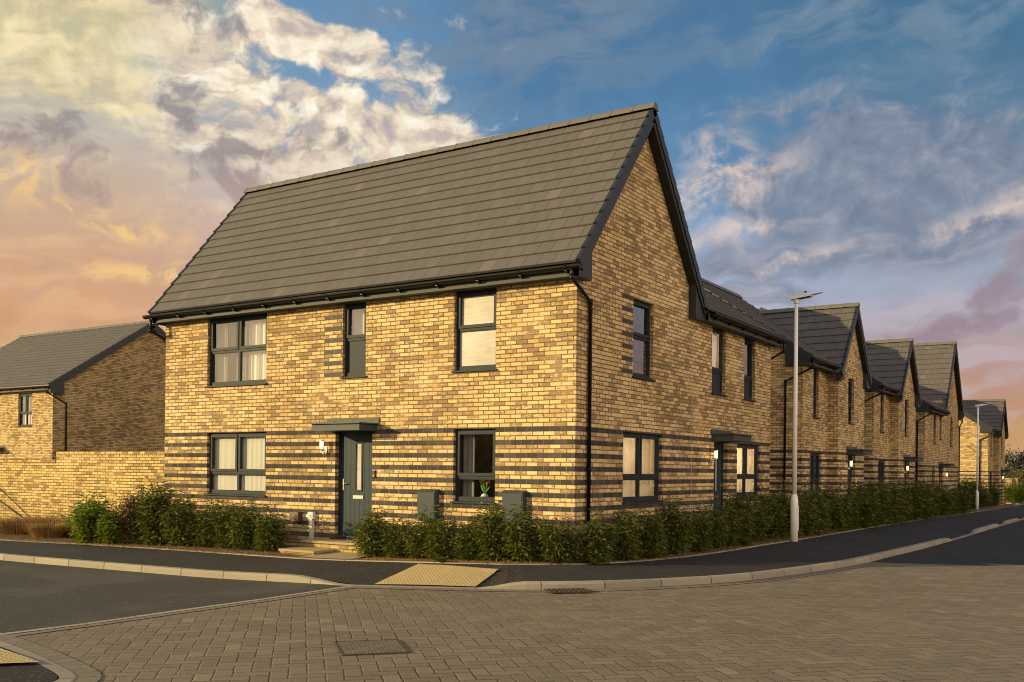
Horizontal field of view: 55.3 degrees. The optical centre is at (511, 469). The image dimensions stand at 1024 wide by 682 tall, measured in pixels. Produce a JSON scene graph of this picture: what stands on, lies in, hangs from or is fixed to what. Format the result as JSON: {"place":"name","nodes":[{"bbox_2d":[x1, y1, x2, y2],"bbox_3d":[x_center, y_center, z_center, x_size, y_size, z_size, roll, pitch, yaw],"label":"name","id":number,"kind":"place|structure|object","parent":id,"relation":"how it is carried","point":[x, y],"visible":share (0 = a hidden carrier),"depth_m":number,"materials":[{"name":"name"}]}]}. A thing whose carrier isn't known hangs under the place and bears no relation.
{"place":"outdoors","nodes":[
{"label":"outdoors","id":0,"kind":"place"},
{"bbox_2d":[0,647,57,681],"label":"pavement","id":1,"kind":"structure","parent":0,"point":[25,672],"depth_m":7.71,"materials":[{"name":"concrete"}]},
{"bbox_2d":[0,648,38,662],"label":"tactile paving","id":2,"kind":"structure","parent":1,"relation":"on","point":[6,656],"depth_m":8.18,"materials":[{"name":"beige concrete"}]},
{"bbox_2d":[0,560,342,632],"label":"road","id":3,"kind":"structure","parent":0,"point":[35,596],"depth_m":13.40,"materials":[{"name":"grey asphalt"}]},
{"bbox_2d":[0,563,878,681],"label":"paving edge course","id":4,"kind":"object","parent":3,"relation":"on","point":[84,672],"visible":0.99,"depth_m":11.11,"materials":[{"name":"grey concrete"}]},
{"bbox_2d":[0,504,1023,586],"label":"pavement","id":5,"kind":"structure","parent":0,"point":[834,547],"depth_m":17.16,"materials":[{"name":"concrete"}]},
{"bbox_2d":[0,521,381,558],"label":"planting bed","id":6,"kind":"object","parent":5,"relation":"on","point":[24,536],"visible":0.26,"depth_m":19.49,"materials":[{"name":"brown soil"}]},
{"bbox_2d":[0,515,39,534],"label":"grass tuft","id":7,"kind":"object","parent":6,"relation":"on","point":[6,526],"visible":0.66,"depth_m":22.36,"materials":[{"name":"beige plant"}]},
{"bbox_2d":[2,513,73,534],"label":"grass tuft","id":8,"kind":"object","parent":6,"relation":"on","point":[47,519],"visible":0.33,"depth_m":22.29,"materials":[{"name":"beige plant"}]},
{"bbox_2d":[17,519,73,537],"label":"grass tuft","id":9,"kind":"object","parent":6,"relation":"on","point":[49,530],"visible":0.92,"depth_m":21.40,"materials":[{"name":"beige plant"}]},
{"bbox_2d":[60,491,110,542],"bbox_3d":[-8.880,1.029,20.470,1.043,1.169,1.161,1,0,-41],"label":"shrub","id":10,"kind":"object","parent":6,"relation":"on","point":[85,521],"visible":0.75,"depth_m":20.24,"materials":[{"name":"green plant"}]},
{"bbox_2d":[92,503,132,543],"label":"shrub","id":11,"kind":"object","parent":6,"relation":"on","point":[105,526],"visible":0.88,"depth_m":20.02,"materials":[{"name":"green plant"}]},
{"bbox_2d":[105,484,159,543],"bbox_3d":[-7.790,0.941,20.117,1.104,1.357,0.946,1,0,-5],"label":"shrub","id":12,"kind":"object","parent":6,"relation":"on","point":[131,517],"visible":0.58,"depth_m":20.01,"materials":[{"name":"green plant"}]},
{"bbox_2d":[130,476,180,545],"bbox_3d":[-7.228,0.877,19.972,1.191,1.509,1.103,1,0,-42],"label":"shrub","id":13,"kind":"object","parent":6,"relation":"on","point":[149,518],"visible":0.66,"depth_m":19.78,"materials":[{"name":"green plant"}]},
{"bbox_2d":[155,487,204,545],"bbox_3d":[-6.630,0.984,19.785,1.150,1.271,1.111,1,0,-41],"label":"shrub","id":14,"kind":"object","parent":6,"relation":"on","point":[179,519],"visible":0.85,"depth_m":19.59,"materials":[{"name":"green plant"}]},
{"bbox_2d":[184,497,229,547],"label":"shrub","id":15,"kind":"object","parent":6,"relation":"on","point":[203,533],"visible":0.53,"depth_m":19.39,"materials":[{"name":"green plant"}]},
{"bbox_2d":[206,499,241,548],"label":"shrub","id":16,"kind":"object","parent":6,"relation":"on","point":[219,525],"visible":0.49,"depth_m":19.13,"materials":[{"name":"green plant"}]},
{"bbox_2d":[225,497,268,549],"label":"shrub","id":17,"kind":"object","parent":6,"relation":"on","point":[242,524],"visible":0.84,"depth_m":18.88,"materials":[{"name":"green plant"}]},
{"bbox_2d":[251,504,291,551],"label":"shrub","id":18,"kind":"object","parent":6,"relation":"on","point":[268,529],"visible":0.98,"depth_m":18.58,"materials":[{"name":"green plant"}]},
{"bbox_2d":[0,532,839,564],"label":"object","id":19,"kind":"object","parent":6,"relation":"on","point":[414,559],"visible":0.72,"depth_m":18.23,"materials":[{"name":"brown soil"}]},
{"bbox_2d":[375,564,497,585],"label":"tactile paving","id":20,"kind":"structure","parent":5,"relation":"on","point":[428,574],"depth_m":14.57,"materials":[{"name":"beige concrete"}]},
{"bbox_2d":[1,504,1022,564],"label":"pavement edging","id":21,"kind":"object","parent":5,"relation":"on","point":[476,562],"visible":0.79,"depth_m":17.31,"materials":[{"name":"concrete"}]},
{"bbox_2d":[353,504,1013,562],"bbox_3d":[15.924,1.890,41.374,4.931,0.544,61.546,1,0,33],"label":"planting bed","id":22,"kind":"object","parent":5,"relation":"on","point":[778,539],"visible":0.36,"depth_m":18.12,"materials":[{"name":"brown soil"}]},
{"bbox_2d":[349,504,396,556],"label":"shrub","id":23,"kind":"object","parent":22,"relation":"on","point":[369,538],"visible":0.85,"depth_m":17.40,"materials":[{"name":"green plant"}]},
{"bbox_2d":[378,517,415,557],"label":"shrub","id":24,"kind":"object","parent":22,"relation":"on","point":[393,538],"visible":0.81,"depth_m":17.08,"materials":[{"name":"green plant"}]},
{"bbox_2d":[400,513,432,558],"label":"shrub","id":25,"kind":"object","parent":22,"relation":"on","point":[416,541],"visible":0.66,"depth_m":16.78,"materials":[{"name":"green plant"}]},
{"bbox_2d":[418,504,459,559],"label":"shrub","id":26,"kind":"object","parent":22,"relation":"on","point":[438,538],"visible":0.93,"depth_m":16.52,"materials":[{"name":"green plant"}]},
{"bbox_2d":[449,513,481,560],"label":"shrub","id":27,"kind":"object","parent":22,"relation":"on","point":[465,542],"visible":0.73,"depth_m":16.24,"materials":[{"name":"green plant"}]},
{"bbox_2d":[470,496,515,561],"bbox_3d":[-0.306,1.004,16.129,0.870,1.156,0.791,1,0,-33],"label":"shrub","id":28,"kind":"object","parent":22,"relation":"on","point":[489,537],"visible":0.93,"depth_m":16.00,"materials":[{"name":"green plant"}]},
{"bbox_2d":[498,501,548,562],"bbox_3d":[0.203,1.040,16.009,0.965,1.061,0.949,1,0,-31],"label":"shrub","id":29,"kind":"object","parent":22,"relation":"on","point":[521,531],"visible":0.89,"depth_m":15.85,"materials":[{"name":"green plant"}]},
{"bbox_2d":[534,518,579,564],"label":"shrub","id":30,"kind":"object","parent":22,"relation":"on","point":[555,542],"visible":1,"depth_m":15.70,"materials":[{"name":"green plant"}]},
{"bbox_2d":[571,508,618,564],"bbox_3d":[1.322,1.100,15.906,0.824,0.981,0.782,1,0,43],"label":"shrub","id":31,"kind":"object","parent":22,"relation":"on","point":[597,541],"visible":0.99,"depth_m":15.77,"materials":[{"name":"green plant"}]},
{"bbox_2d":[606,501,643,560],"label":"shrub","id":32,"kind":"object","parent":22,"relation":"on","point":[626,546],"visible":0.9,"depth_m":16.31,"materials":[{"name":"green plant"}]},
{"bbox_2d":[634,510,670,557],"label":"shrub","id":33,"kind":"object","parent":22,"relation":"on","point":[652,535],"visible":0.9,"depth_m":16.80,"materials":[{"name":"green plant"}]},
{"bbox_2d":[653,491,698,554],"bbox_3d":[2.875,0.988,17.695,1.031,1.238,0.968,1,0,-32],"label":"shrub","id":34,"kind":"object","parent":22,"relation":"on","point":[679,526],"visible":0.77,"depth_m":17.55,"materials":[{"name":"green plant"}]},
{"bbox_2d":[683,501,714,551],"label":"shrub","id":35,"kind":"object","parent":22,"relation":"on","point":[704,527],"visible":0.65,"depth_m":18.22,"materials":[{"name":"green plant"}]},
{"bbox_2d":[700,502,730,548],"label":"shrub","id":36,"kind":"object","parent":22,"relation":"on","point":[719,531],"visible":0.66,"depth_m":19.02,"materials":[{"name":"green plant"}]},
{"bbox_2d":[712,499,744,545],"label":"shrub","id":37,"kind":"object","parent":22,"relation":"on","point":[734,526],"visible":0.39,"depth_m":19.76,"materials":[{"name":"green plant"}]},
{"bbox_2d":[716,485,759,542],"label":"shrub","id":38,"kind":"object","parent":22,"relation":"on","point":[746,528],"visible":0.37,"depth_m":20.44,"materials":[{"name":"green plant"}]},
{"bbox_2d":[745,501,773,541],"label":"shrub","id":39,"kind":"object","parent":22,"relation":"on","point":[761,524],"visible":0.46,"depth_m":21.19,"materials":[{"name":"green plant"}]},
{"bbox_2d":[748,485,789,538],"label":"shrub","id":40,"kind":"object","parent":22,"relation":"on","point":[780,516],"visible":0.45,"depth_m":22.27,"materials":[{"name":"green plant"}]},
{"bbox_2d":[768,480,811,537],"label":"shrub","id":41,"kind":"object","parent":22,"relation":"on","point":[786,503],"visible":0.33,"depth_m":23.08,"materials":[{"name":"green plant"}]},
{"bbox_2d":[789,490,821,535],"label":"shrub","id":42,"kind":"object","parent":22,"relation":"on","point":[812,524],"visible":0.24,"depth_m":23.95,"materials":[{"name":"green plant"}]},
{"bbox_2d":[797,483,830,534],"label":"shrub","id":43,"kind":"object","parent":22,"relation":"on","point":[823,510],"visible":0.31,"depth_m":24.69,"materials":[{"name":"green plant"}]},
{"bbox_2d":[805,486,832,531],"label":"shrub","id":44,"kind":"object","parent":22,"relation":"on","point":[826,500],"visible":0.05,"depth_m":25.65,"materials":[{"name":"green plant"}]},
{"bbox_2d":[819,482,857,530],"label":"shrub","id":45,"kind":"object","parent":22,"relation":"on","point":[840,518],"visible":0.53,"depth_m":27.02,"materials":[{"name":"green plant"}]},
{"bbox_2d":[822,482,863,528],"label":"shrub","id":46,"kind":"object","parent":22,"relation":"on","point":[855,505],"visible":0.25,"depth_m":27.87,"materials":[{"name":"green plant"}]},
{"bbox_2d":[850,485,880,528],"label":"shrub","id":47,"kind":"object","parent":22,"relation":"on","point":[867,515],"visible":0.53,"depth_m":28.81,"materials":[{"name":"green plant"}]},
{"bbox_2d":[847,481,890,526],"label":"shrub","id":48,"kind":"object","parent":22,"relation":"on","point":[878,513],"visible":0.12,"depth_m":29.96,"materials":[{"name":"green plant"}]},
{"bbox_2d":[774,512,965,538],"bbox_3d":[13.465,1.767,34.342,0.831,0.400,28.028,1,0,33],"label":"grass fringe","id":49,"kind":"object","parent":22,"relation":"on","point":[784,536],"depth_m":28.08,"materials":[{"name":"green plant"}]},
{"bbox_2d":[858,475,896,525],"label":"shrub","id":50,"kind":"object","parent":22,"relation":"on","point":[885,496],"visible":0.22,"depth_m":31.00,"materials":[{"name":"green plant"}]},
{"bbox_2d":[872,482,906,524],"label":"shrub","id":51,"kind":"object","parent":22,"relation":"on","point":[896,507],"visible":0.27,"depth_m":32.05,"materials":[{"name":"green plant"}]},
{"bbox_2d":[881,478,913,523],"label":"shrub","id":52,"kind":"object","parent":22,"relation":"on","point":[905,498],"visible":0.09,"depth_m":33.06,"materials":[{"name":"green plant"}]},
{"bbox_2d":[888,480,918,522],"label":"shrub","id":53,"kind":"object","parent":22,"relation":"on","point":[912,511],"visible":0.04,"depth_m":34.27,"materials":[{"name":"green plant"}]},
{"bbox_2d":[896,479,926,520],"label":"shrub","id":54,"kind":"object","parent":22,"relation":"on","point":[913,492],"visible":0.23,"depth_m":35.58,"materials":[{"name":"green plant"}]},
{"bbox_2d":[904,480,936,519],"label":"shrub","id":55,"kind":"object","parent":22,"relation":"on","point":[927,506],"visible":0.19,"depth_m":36.90,"materials":[{"name":"green plant"}]},
{"bbox_2d":[913,476,941,517],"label":"shrub","id":56,"kind":"object","parent":22,"relation":"on","point":[933,495],"visible":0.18,"depth_m":38.28,"materials":[{"name":"green plant"}]},
{"bbox_2d":[927,480,954,515],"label":"shrub","id":57,"kind":"object","parent":22,"relation":"on","point":[944,501],"visible":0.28,"depth_m":41.15,"materials":[{"name":"green plant"}]},
{"bbox_2d":[938,483,957,514],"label":"shrub","id":58,"kind":"object","parent":22,"relation":"on","point":[952,510],"visible":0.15,"depth_m":42.76,"materials":[{"name":"green plant"}]},
{"bbox_2d":[952,488,971,513],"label":"shrub","id":59,"kind":"object","parent":22,"relation":"on","point":[964,500],"visible":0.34,"depth_m":46.15,"materials":[{"name":"green plant"}]},
{"bbox_2d":[953,483,973,511],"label":"shrub","id":60,"kind":"object","parent":22,"relation":"on","point":[968,496],"visible":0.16,"depth_m":48.10,"materials":[{"name":"green plant"}]},
{"bbox_2d":[960,477,981,508],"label":"shrub","id":61,"kind":"object","parent":22,"relation":"on","point":[971,490],"visible":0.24,"depth_m":52.88,"materials":[{"name":"green plant"}]},
{"bbox_2d":[961,476,992,507],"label":"shrub","id":62,"kind":"object","parent":22,"relation":"on","point":[982,495],"visible":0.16,"depth_m":54.94,"materials":[{"name":"green plant"}]},
{"bbox_2d":[975,403,987,509],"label":"street lamp","id":63,"kind":"object","parent":22,"relation":"on","point":[977,494],"visible":0.98,"depth_m":52.47,"materials":[{"name":"metal"}]},
{"bbox_2d":[975,480,996,506],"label":"shrub","id":64,"kind":"object","parent":22,"relation":"on","point":[990,500],"visible":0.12,"depth_m":57.63,"materials":[{"name":"green plant"}]},
{"bbox_2d":[989,482,1002,505],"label":"shrub","id":65,"kind":"object","parent":22,"relation":"on","point":[996,493],"visible":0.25,"depth_m":60.00,"materials":[{"name":"green plant"}]},
{"bbox_2d":[790,291,822,541],"bbox_3d":[6.514,-1.141,21.702,0.707,5.677,0.197,1,0,33],"label":"street lamp","id":66,"kind":"object","parent":5,"relation":"on","point":[794,517],"visible":0.99,"depth_m":21.78,"materials":[{"name":"metal"}]},
{"bbox_2d":[0,0,1023,467],"label":"sky","id":67,"kind":"structure","parent":0,"point":[870,153],"materials":[{"name":"blue"}]},
{"bbox_2d":[4,550,1023,681],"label":"block paving","id":68,"kind":"structure","parent":0,"point":[896,622],"depth_m":9.84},
{"bbox_2d":[0,585,355,634],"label":"flush kerb","id":69,"kind":"structure","parent":68,"relation":"on","point":[167,611],"depth_m":11.17,"materials":[{"name":"concrete"}]},
{"bbox_2d":[334,639,410,655],"bbox_3d":[-1.302,1.645,9.041,0.610,0.025,0.690,1,0,-16],"label":"manhole cover","id":70,"kind":"object","parent":68,"relation":"on","point":[370,647],"visible":1,"depth_m":9.00,"materials":[{"name":"metal"}]},
{"bbox_2d":[544,588,592,592],"bbox_3d":[0.764,1.646,13.333,0.592,0.018,0.362,1,0,-11],"label":"gully grate","id":71,"kind":"object","parent":68,"relation":"on","point":[571,590],"visible":1,"depth_m":13.28,"materials":[{"name":"metal"}]},
{"bbox_2d":[13,502,1023,633],"bbox_3d":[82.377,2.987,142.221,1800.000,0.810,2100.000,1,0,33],"label":"ground","id":72,"kind":"structure","parent":0,"point":[353,584],"depth_m":15.16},
{"bbox_2d":[0,640,76,681],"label":"kerb","id":73,"kind":"structure","parent":72,"relation":"on","point":[65,674],"depth_m":8.10,"materials":[{"name":"concrete"}]},
{"bbox_2d":[0,451,164,529],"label":"garden wall","id":74,"kind":"structure","parent":72,"relation":"on","point":[61,482],"depth_m":25.48,"materials":[{"name":"yellow brick"}]},
{"bbox_2d":[0,321,165,458],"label":"brick house","id":75,"kind":"structure","parent":72,"relation":"on","point":[103,389],"depth_m":46.23,"materials":[{"name":"brown brick"}]},
{"bbox_2d":[17,393,31,426],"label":"window","id":76,"kind":"structure","parent":75,"relation":"in","point":[25,399],"depth_m":45.09,"materials":[{"name":"clear glass"}]},
{"bbox_2d":[0,553,352,585],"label":"kerb","id":77,"kind":"structure","parent":72,"relation":"on","point":[258,576],"depth_m":15.92,"materials":[{"name":"concrete"}]},
{"bbox_2d":[278,537,387,559],"bbox_3d":[-3.244,1.565,18.062,2.090,0.500,1.690,1,0,33],"label":"doorstep","id":78,"kind":"object","parent":72,"relation":"on","point":[337,547],"visible":0.48,"depth_m":18.11,"materials":[{"name":"beige stone"}]},
{"bbox_2d":[142,102,788,558],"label":"brick house","id":79,"kind":"structure","parent":72,"relation":"on","point":[546,320],"depth_m":18.89,"materials":[{"name":"brick"}]},
{"bbox_2d":[204,432,265,496],"bbox_3d":[-5.807,-0.123,20.701,1.870,1.340,0.214,1,0,33],"label":"window","id":80,"kind":"structure","parent":79,"relation":"in","point":[237,460],"depth_m":20.73,"materials":[{"name":"clear glass"}]},
{"bbox_2d":[204,314,266,387],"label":"window","id":81,"kind":"structure","parent":79,"relation":"in","point":[238,345],"depth_m":20.89,"materials":[{"name":"clear glass"}]},
{"bbox_2d":[289,512,302,521],"bbox_3d":[-4.325,0.938,19.576,0.230,0.200,0.145,1,0,33],"label":"junction box","id":82,"kind":"object","parent":79,"relation":"attached to","point":[296,516],"visible":1,"depth_m":19.52,"materials":[{"name":"brown plastic"}]},
{"bbox_2d":[302,512,315,538],"bbox_3d":[-4.060,1.119,19.437,0.340,0.575,0.089,1,0,33],"label":"cable box","id":83,"kind":"object","parent":79,"relation":"attached to","point":[311,516],"visible":0.93,"depth_m":19.36,"materials":[{"name":"white plastic"}]},
{"bbox_2d":[339,303,366,378],"bbox_3d":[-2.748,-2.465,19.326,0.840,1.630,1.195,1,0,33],"label":"window","id":84,"kind":"structure","parent":79,"relation":"in","point":[355,314],"depth_m":19.02,"materials":[{"name":"grey glass"}]},
{"bbox_2d":[338,431,372,537],"bbox_3d":[-3.001,0.277,18.951,0.950,2.080,0.108,1,0,33],"label":"front door","id":85,"kind":"structure","parent":79,"relation":"in","point":[355,447],"depth_m":19.00,"materials":[{"name":"grey paint"}]},
{"bbox_2d":[417,489,438,520],"bbox_3d":[-1.532,0.640,17.781,0.425,0.586,0.134,1,0,33],"label":"meter cabinet","id":86,"kind":"object","parent":79,"relation":"attached to","point":[428,497],"visible":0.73,"depth_m":17.71,"materials":[{"name":"grey plastic"}]},
{"bbox_2d":[450,429,495,503],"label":"window","id":87,"kind":"structure","parent":79,"relation":"in","point":[475,448],"depth_m":17.65,"materials":[{"name":"clear glass"}]},
{"bbox_2d":[451,288,496,372],"bbox_3d":[-0.630,-2.470,17.361,0.970,1.455,0.190,1,0,33],"label":"window","id":88,"kind":"structure","parent":79,"relation":"in","point":[476,310],"depth_m":17.42,"materials":[{"name":"clear glass"}]},
{"bbox_2d":[502,490,526,545],"bbox_3d":[0.028,0.929,16.772,0.445,1.161,0.134,1,0,33],"label":"meter cabinet","id":89,"kind":"object","parent":79,"relation":"attached to","point":[509,497],"visible":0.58,"depth_m":16.72,"materials":[{"name":"grey plastic"}]},
{"bbox_2d":[622,432,664,503],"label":"window","id":90,"kind":"structure","parent":79,"relation":"in","point":[640,451],"depth_m":18.59,"materials":[{"name":"clear glass"}]},
{"bbox_2d":[632,299,655,381],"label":"window","id":91,"kind":"structure","parent":79,"relation":"in","point":[641,311],"depth_m":19.00,"materials":[{"name":"clear glass"}]},
{"bbox_2d":[713,441,723,515],"bbox_3d":[4.557,0.382,21.866,0.108,2.030,0.850,1,0,33],"label":"front door","id":92,"kind":"structure","parent":79,"relation":"in","point":[718,464],"depth_m":22.03,"materials":[{"name":"grey glass"}]},
{"bbox_2d":[711,327,727,396],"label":"window","id":93,"kind":"structure","parent":79,"relation":"in","point":[717,335],"depth_m":21.96,"materials":[{"name":"clear glass"}]},
{"bbox_2d":[737,444,761,497],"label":"window","id":94,"kind":"structure","parent":79,"relation":"in","point":[747,455],"depth_m":23.60,"materials":[{"name":"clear glass"}]},
{"bbox_2d":[743,339,756,401],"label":"window","id":95,"kind":"structure","parent":79,"relation":"in","point":[748,347],"depth_m":23.64,"materials":[{"name":"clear glass"}]},
{"bbox_2d":[356,517,1023,589],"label":"kerb","id":96,"kind":"structure","parent":72,"relation":"on","point":[610,584],"depth_m":14.58,"materials":[{"name":"concrete"}]},
{"bbox_2d":[702,278,873,510],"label":"brick house","id":97,"kind":"structure","parent":72,"relation":"on","point":[834,378],"depth_m":29.06,"materials":[{"name":"brown brick"}]},
{"bbox_2d":[810,452,818,494],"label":"window","id":98,"kind":"structure","parent":97,"relation":"in","point":[814,457],"depth_m":28.39,"materials":[{"name":"clear glass"}]},
{"bbox_2d":[813,370,819,418],"bbox_3d":[8.697,-2.189,28.115,0.190,1.420,0.610,1,0,33],"label":"window","id":99,"kind":"structure","parent":97,"relation":"in","point":[815,372],"depth_m":28.29,"materials":[{"name":"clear glass"}]},
{"bbox_2d":[847,455,851,495],"bbox_3d":[10.440,0.545,30.428,0.108,2.030,0.900,1,0,33],"label":"front door","id":100,"kind":"structure","parent":97,"relation":"in","point":[849,456],"depth_m":30.66,"materials":[{"name":"grey glass"}]},
{"bbox_2d":[848,379,854,424],"bbox_3d":[10.459,-2.115,30.292,0.190,1.410,0.760,1,0,33],"label":"window","id":101,"kind":"structure","parent":97,"relation":"in","point":[849,381],"depth_m":30.52,"materials":[{"name":"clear glass"}]},
{"bbox_2d":[759,307,924,491],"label":"brick house","id":102,"kind":"structure","parent":72,"relation":"on","point":[892,399],"depth_m":36.32,"materials":[{"name":"brown brick"}]},
{"bbox_2d":[878,460,883,488],"bbox_3d":[13.269,0.267,35.330,0.088,1.255,1.180,1,0,33],"label":"window","id":103,"kind":"structure","parent":102,"relation":"in","point":[880,462],"depth_m":35.34,"materials":[{"name":"clear glass"}]},
{"bbox_2d":[914,341,963,492],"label":"brick house","id":104,"kind":"structure","parent":72,"relation":"on","point":[939,412],"depth_m":46.75,"materials":[{"name":"brown brick"}]},
{"bbox_2d":[958,399,1010,505],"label":"brick house","id":105,"kind":"structure","parent":72,"relation":"on","point":[993,429],"depth_m":60.42,"materials":[{"name":"yellow brick"}]},
{"bbox_2d":[1004,480,1013,503],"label":"shrub","id":106,"kind":"object","parent":72,"relation":"on","point":[1008,491],"visible":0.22,"depth_m":71.79,"materials":[{"name":"green plant"}]},
{"bbox_2d":[1006,478,1023,503],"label":"shrub","id":107,"kind":"object","parent":72,"relation":"on","point":[1018,495],"visible":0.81,"depth_m":73.62,"materials":[{"name":"green plant"}]},
{"bbox_2d":[1006,450,1023,470],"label":"tree","id":108,"kind":"object","parent":72,"relation":"on","point":[1020,459],"visible":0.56,"depth_m":145.88,"materials":[{"name":"green plant"}]},
{"bbox_2d":[1006,466,1023,486],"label":"tree","id":109,"kind":"object","parent":72,"relation":"on","point":[1019,474],"visible":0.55,"depth_m":111.11,"materials":[{"name":"green plant"}]},
{"bbox_2d":[873,520,1023,565],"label":"road","id":110,"kind":"structure","parent":0,"point":[1003,544],"depth_m":21.72,"materials":[{"name":"grey asphalt"}]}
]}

